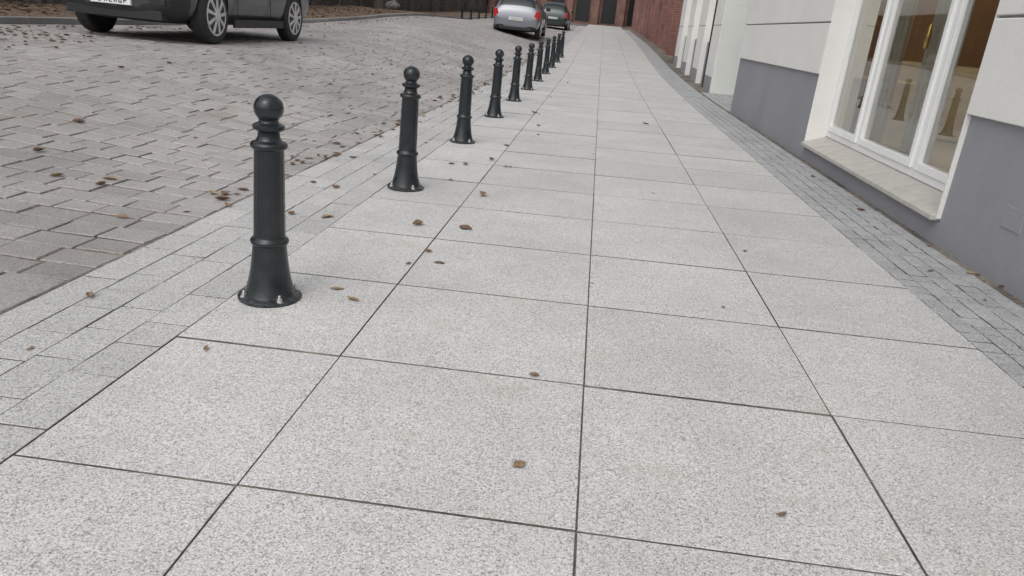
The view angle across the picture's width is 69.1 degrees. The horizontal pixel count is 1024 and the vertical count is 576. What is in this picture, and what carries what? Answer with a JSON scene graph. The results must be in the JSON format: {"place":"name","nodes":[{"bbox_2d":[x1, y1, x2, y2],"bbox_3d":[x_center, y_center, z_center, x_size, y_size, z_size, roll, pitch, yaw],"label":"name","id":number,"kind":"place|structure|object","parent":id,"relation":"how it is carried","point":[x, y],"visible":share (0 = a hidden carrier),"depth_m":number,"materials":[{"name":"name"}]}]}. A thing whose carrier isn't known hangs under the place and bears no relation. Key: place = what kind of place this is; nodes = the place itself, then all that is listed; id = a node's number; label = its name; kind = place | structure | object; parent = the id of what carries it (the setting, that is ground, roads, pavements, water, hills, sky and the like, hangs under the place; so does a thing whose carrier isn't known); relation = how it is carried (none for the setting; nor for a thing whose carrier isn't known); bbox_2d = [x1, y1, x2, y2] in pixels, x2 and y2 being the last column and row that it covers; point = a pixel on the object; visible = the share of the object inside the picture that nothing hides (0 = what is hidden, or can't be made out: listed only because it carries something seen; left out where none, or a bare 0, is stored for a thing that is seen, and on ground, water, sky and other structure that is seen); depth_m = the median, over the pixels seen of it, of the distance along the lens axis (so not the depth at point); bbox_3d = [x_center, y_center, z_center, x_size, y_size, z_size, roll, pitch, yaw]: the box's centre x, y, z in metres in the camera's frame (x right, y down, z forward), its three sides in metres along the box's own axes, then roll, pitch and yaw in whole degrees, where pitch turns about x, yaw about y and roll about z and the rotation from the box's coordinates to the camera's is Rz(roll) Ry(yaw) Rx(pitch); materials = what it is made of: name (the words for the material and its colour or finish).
{"place":"outdoors","nodes":[
{"label":"outdoors","id":0,"kind":"place"},
{"bbox_2d":[0,16,576,312],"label":"cobblestone road","id":1,"kind":"structure","parent":0,"point":[223,62],"depth_m":6.25,"materials":[{"name":"grey stone"}]},
{"bbox_2d":[64,0,308,43],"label":"parked car","id":2,"kind":"object","parent":1,"relation":"on","point":[207,21],"visible":1,"depth_m":9.85,"materials":[{"name":"paint"}]},
{"bbox_2d":[493,0,550,38],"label":"parked car","id":3,"kind":"object","parent":1,"relation":"on","point":[521,15],"visible":0.94,"depth_m":27.65,"materials":[{"name":"silver metal"}]},
{"bbox_2d":[543,2,573,30],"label":"parked car","id":4,"kind":"object","parent":1,"relation":"on","point":[558,15],"visible":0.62,"depth_m":43.11,"materials":[{"name":"green paint"}]},
{"bbox_2d":[373,0,385,8],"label":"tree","id":5,"kind":"object","parent":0,"point":[379,4],"visible":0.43,"depth_m":33.35,"materials":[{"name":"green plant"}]},
{"bbox_2d":[0,24,1023,575],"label":"pavement","id":6,"kind":"structure","parent":0,"point":[414,422],"depth_m":2.21,"materials":[{"name":"stone"}]},
{"bbox_2d":[237,94,301,307],"bbox_3d":[-0.879,-0.317,2.693,0.232,0.755,0.232,8,20,6],"label":"bollard","id":7,"kind":"object","parent":6,"relation":"on","point":[269,284],"visible":1,"depth_m":2.67,"materials":[{"name":"metal"}]},
{"bbox_2d":[387,66,423,191],"bbox_3d":[-0.644,-0.993,4.635,0.232,0.755,0.232,9,20,8],"label":"bollard","id":8,"kind":"object","parent":6,"relation":"on","point":[405,178],"visible":1,"depth_m":4.62,"materials":[{"name":"metal"}]},
{"bbox_2d":[450,55,474,143],"bbox_3d":[-0.412,-1.669,6.579,0.232,0.755,0.232,7,19,3],"label":"bollard","id":9,"kind":"object","parent":6,"relation":"on","point":[462,134],"visible":1,"depth_m":6.56,"materials":[{"name":"metal"}]},
{"bbox_2d":[484,49,503,117],"bbox_3d":[-0.173,-2.344,8.520,0.232,0.755,0.232,10,20,11],"label":"bollard","id":10,"kind":"object","parent":6,"relation":"on","point":[494,109],"visible":1,"depth_m":8.50,"materials":[{"name":"metal"}]},
{"bbox_2d":[506,45,521,101],"bbox_3d":[0.060,-3.019,10.462,0.232,0.755,0.232,11,21,14],"label":"bollard","id":11,"kind":"object","parent":6,"relation":"on","point":[514,95],"visible":1,"depth_m":10.44,"materials":[{"name":"metal"}]},
{"bbox_2d":[521,43,534,89],"bbox_3d":[0.297,-3.696,12.406,0.232,0.755,0.232,6,20,1],"label":"bollard","id":12,"kind":"object","parent":6,"relation":"on","point":[527,84],"visible":1,"depth_m":12.38,"materials":[{"name":"metal"}]},
{"bbox_2d":[532,40,543,81],"bbox_3d":[0.531,-4.382,14.343,0.232,0.755,0.232,10,20,12],"label":"bollard","id":13,"kind":"object","parent":6,"relation":"on","point":[538,74],"visible":1,"depth_m":14.32,"materials":[{"name":"metal"}]},
{"bbox_2d":[542,38,550,73],"bbox_3d":[0.768,-5.079,16.278,0.232,0.755,0.232,9,20,10],"label":"bollard","id":14,"kind":"object","parent":6,"relation":"on","point":[545,69],"visible":0.97,"depth_m":16.26,"materials":[{"name":"metal"}]},
{"bbox_2d":[549,36,556,67],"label":"bollard","id":15,"kind":"object","parent":6,"relation":"on","point":[552,57],"visible":0.94,"depth_m":18.18,"materials":[{"name":"metal"}]},
{"bbox_2d":[555,33,560,62],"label":"bollard","id":16,"kind":"object","parent":6,"relation":"on","point":[557,56],"visible":0.91,"depth_m":20.11,"materials":[{"name":"metal"}]},
{"bbox_2d":[560,31,564,57],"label":"bollard","id":17,"kind":"object","parent":6,"relation":"on","point":[562,45],"visible":0.88,"depth_m":22.03,"materials":[{"name":"metal"}]},
{"bbox_2d":[0,13,1023,575],"bbox_3d":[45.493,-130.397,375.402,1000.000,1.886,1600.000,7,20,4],"label":"ground","id":18,"kind":"structure","parent":0,"point":[668,61],"depth_m":4.35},
{"bbox_2d":[0,0,486,12],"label":"boundary wall","id":19,"kind":"structure","parent":18,"relation":"on","point":[431,5],"depth_m":44.52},
{"bbox_2d":[0,2,493,18],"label":"verge","id":20,"kind":"structure","parent":18,"relation":"on","point":[33,12],"depth_m":23.39,"materials":[{"name":"soil"}]},
{"bbox_2d":[0,13,493,24],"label":"kerb","id":21,"kind":"structure","parent":18,"relation":"on","point":[37,20],"depth_m":12.45,"materials":[{"name":"stone"}]},
{"bbox_2d":[0,26,585,464],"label":"sett strip","id":22,"kind":"object","parent":18,"relation":"on","point":[138,308],"visible":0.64,"depth_m":2.76,"materials":[{"name":"stone"}]},
{"bbox_2d":[385,0,400,9],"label":"boulder","id":23,"kind":"object","parent":18,"relation":"on","point":[392,5],"visible":0.84,"depth_m":32.91,"materials":[{"name":"grey stone"}]},
{"bbox_2d":[0,1,1017,515],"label":"fallen leaves","id":24,"kind":"object","parent":18,"relation":"on","point":[220,197],"visible":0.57,"depth_m":7.74,"materials":[{"name":"brown plant"}]},
{"bbox_2d":[487,0,630,27],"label":"walls","id":25,"kind":"structure","parent":18,"relation":"on","point":[622,7],"depth_m":68.78,"materials":[{"name":"red brick"}]},
{"bbox_2d":[487,0,634,25],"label":"arched windows","id":26,"kind":"structure","parent":25,"relation":"attached to","point":[608,13],"depth_m":68.93,"materials":[{"name":"black"}]},
{"bbox_2d":[631,0,683,59],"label":"walls","id":27,"kind":"structure","parent":18,"relation":"on","point":[657,22],"depth_m":33.95,"materials":[{"name":"red brick"}]},
{"bbox_2d":[673,36,711,92],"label":"plinth","id":28,"kind":"structure","parent":18,"relation":"on","point":[707,79],"depth_m":17.84,"materials":[{"name":"grey paint"}]},
{"bbox_2d":[675,0,726,92],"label":"facade","id":29,"kind":"structure","parent":18,"relation":"on","point":[693,31],"depth_m":17.43,"materials":[{"name":"white paint"}]},
{"bbox_2d":[701,0,717,86],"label":"downpipe","id":30,"kind":"object","parent":29,"relation":"attached to","point":[709,43],"depth_m":16.00,"materials":[{"name":"grey plastic"}]},
{"bbox_2d":[710,0,749,94],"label":"end wall","id":31,"kind":"structure","parent":29,"relation":"attached to","point":[727,63],"depth_m":14.62,"materials":[{"name":"paint"}]},
{"bbox_2d":[624,30,1023,387],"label":"sett strip","id":32,"kind":"object","parent":18,"relation":"on","point":[905,251],"visible":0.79,"depth_m":4.24,"materials":[{"name":"grey stone"}]},
{"bbox_2d":[730,58,1023,301],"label":"plinth","id":33,"kind":"structure","parent":18,"relation":"on","point":[773,102],"depth_m":4.21,"materials":[{"name":"grey paint"}]},
{"bbox_2d":[801,136,942,220],"bbox_3d":[2.844,-0.937,5.841,0.355,0.110,3.074,7,20,4],"label":"window sill","id":34,"kind":"structure","parent":33,"relation":"on","point":[918,196],"depth_m":5.44,"materials":[{"name":"grey stone"}]},
{"bbox_2d":[804,0,1000,218],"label":"window reveal","id":35,"kind":"object","parent":33,"relation":"on","point":[833,58],"depth_m":7.01,"materials":[{"name":"white paint"}]},
{"bbox_2d":[826,0,968,190],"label":"window frame","id":36,"kind":"object","parent":35,"relation":"in","point":[913,165],"visible":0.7,"depth_m":5.37,"materials":[{"name":"white plastic"}]},
{"bbox_2d":[833,0,999,172],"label":"window glass","id":37,"kind":"object","parent":36,"relation":"in","point":[916,34],"visible":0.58,"depth_m":5.46,"materials":[{"name":"clear glass"}]},
{"bbox_2d":[1000,205,1023,234],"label":"hatch cover","id":38,"kind":"object","parent":33,"relation":"attached to","point":[1013,219],"visible":1,"depth_m":3.67,"materials":[{"name":"grey metal"}]},
{"bbox_3d":[5.270,-3.520,2.453,4.850,6.350,16.100,7,20,4],"label":"side wall","id":39,"kind":"object","parent":33,"relation":"on","visible":0},
{"bbox_2d":[739,0,1023,126],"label":"facade panels","id":40,"kind":"object","parent":39,"relation":"attached to","point":[998,94],"visible":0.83,"depth_m":7.11,"materials":[{"name":"white paint"}]},
{"bbox_2d":[747,15,1023,24],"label":"groove backing","id":41,"kind":"object","parent":39,"relation":"attached to","point":[1012,16],"visible":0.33,"depth_m":7.55,"materials":[{"name":"grey paint"}]}
]}

